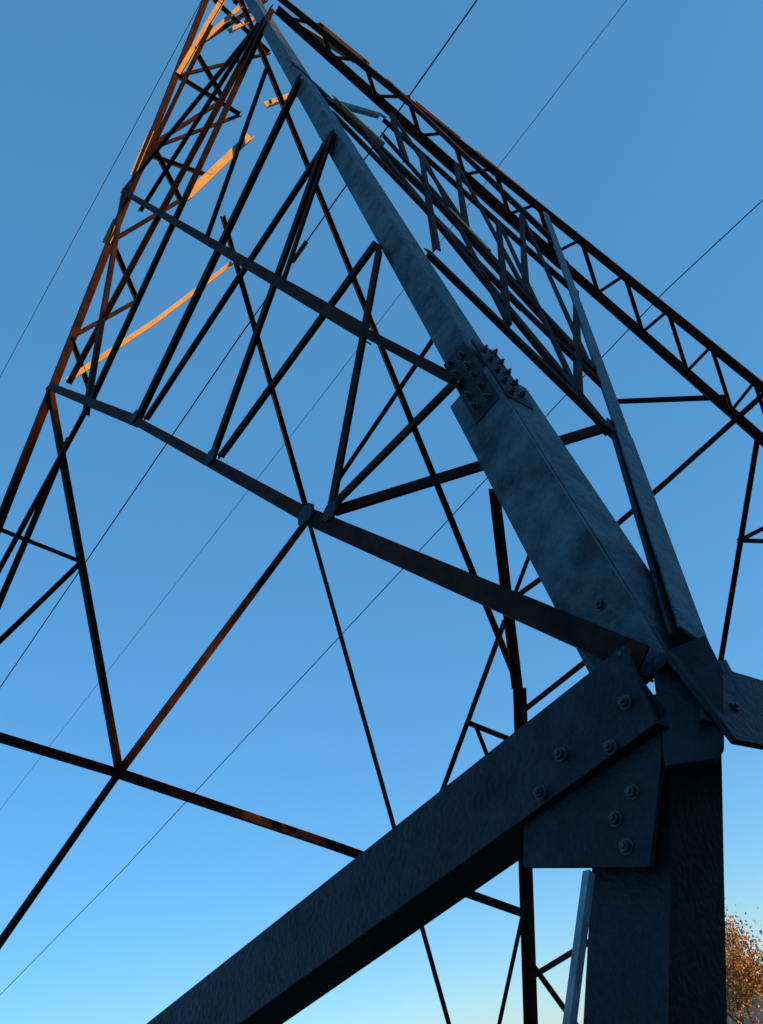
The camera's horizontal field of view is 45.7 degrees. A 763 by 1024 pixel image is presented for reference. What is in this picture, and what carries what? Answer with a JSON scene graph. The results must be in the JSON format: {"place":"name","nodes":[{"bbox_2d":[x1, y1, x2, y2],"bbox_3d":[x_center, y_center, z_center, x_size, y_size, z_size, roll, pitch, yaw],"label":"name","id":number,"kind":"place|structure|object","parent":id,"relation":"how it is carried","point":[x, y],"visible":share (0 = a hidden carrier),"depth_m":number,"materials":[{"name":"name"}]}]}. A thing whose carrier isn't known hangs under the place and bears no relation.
{"place":"outdoors","nodes":[
{"label":"outdoors","id":0,"kind":"place"},
{"bbox_2d":[0,0,201,376],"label":"power line wire","id":1,"kind":"object","parent":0,"point":[104,182],"visible":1,"depth_m":20.00,"materials":[{"name":"metal"}]},
{"bbox_2d":[0,0,477,687],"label":"power line wire","id":2,"kind":"object","parent":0,"point":[300,250],"visible":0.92,"depth_m":19.79,"materials":[{"name":"metal"}]},
{"bbox_2d":[1,0,626,807],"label":"power line wire","id":3,"kind":"object","parent":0,"point":[341,370],"visible":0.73,"depth_m":25.63,"materials":[{"name":"metal"}]},
{"bbox_2d":[0,200,762,994],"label":"power line wire","id":4,"kind":"object","parent":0,"point":[390,582],"visible":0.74,"depth_m":27.57,"materials":[{"name":"metal"}]},
{"bbox_2d":[0,0,762,1023],"label":"sky","id":5,"kind":"structure","parent":0,"point":[650,149],"materials":[{"name":"blue"}]},
{"bbox_2d":[727,978,762,1023],"bbox_3d":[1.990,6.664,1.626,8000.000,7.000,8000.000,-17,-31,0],"label":"ground","id":6,"kind":"structure","parent":0,"point":[754,1016],"depth_m":256.75,"materials":[{"name":"soil"}]},
{"bbox_2d":[0,0,762,1023],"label":"tower legs","id":7,"kind":"object","parent":6,"relation":"on","point":[526,874],"visible":0.71,"depth_m":10.16,"materials":[{"name":"metal"}]},
{"bbox_2d":[0,0,762,1023],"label":"bracing","id":8,"kind":"object","parent":7,"relation":"attached to","point":[514,606],"visible":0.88,"depth_m":7.11,"materials":[{"name":"metal"}]},
{"bbox_2d":[562,870,594,1023],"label":"earthing strip","id":9,"kind":"object","parent":6,"relation":"on","point":[572,1000],"visible":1,"depth_m":1.51,"materials":[{"name":"metal"}]},
{"bbox_2d":[725,903,762,1023],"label":"autumn tree","id":10,"kind":"object","parent":6,"relation":"on","point":[744,969],"visible":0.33,"depth_m":42.07,"materials":[{"name":"orange plant"}]},
{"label":"footings","id":11,"kind":"object","parent":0,"visible":0},
{"bbox_2d":[147,418,762,1023],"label":"base beams","id":12,"kind":"structure","parent":11,"relation":"on","point":[657,950],"depth_m":1.84,"materials":[{"name":"metal"}]},
{"bbox_2d":[129,339,744,867],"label":"gusset plates","id":13,"kind":"object","parent":12,"relation":"attached to","point":[575,829],"visible":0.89,"depth_m":1.72,"materials":[{"name":"metal"}]},
{"bbox_2d":[446,344,739,854],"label":"bolts","id":14,"kind":"object","parent":13,"relation":"attached to","point":[615,819],"visible":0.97,"depth_m":1.79,"materials":[{"name":"metal"}]},
{"bbox_2d":[244,0,706,684],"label":"leg","id":15,"kind":"object","parent":12,"relation":"on","point":[580,550],"visible":0.79,"depth_m":2.46,"materials":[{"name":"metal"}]},
{"bbox_2d":[66,0,546,378],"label":"new bracing","id":16,"kind":"object","parent":15,"relation":"attached to","point":[213,170],"visible":0.68,"depth_m":11.00,"materials":[{"name":"metal"}]}
]}

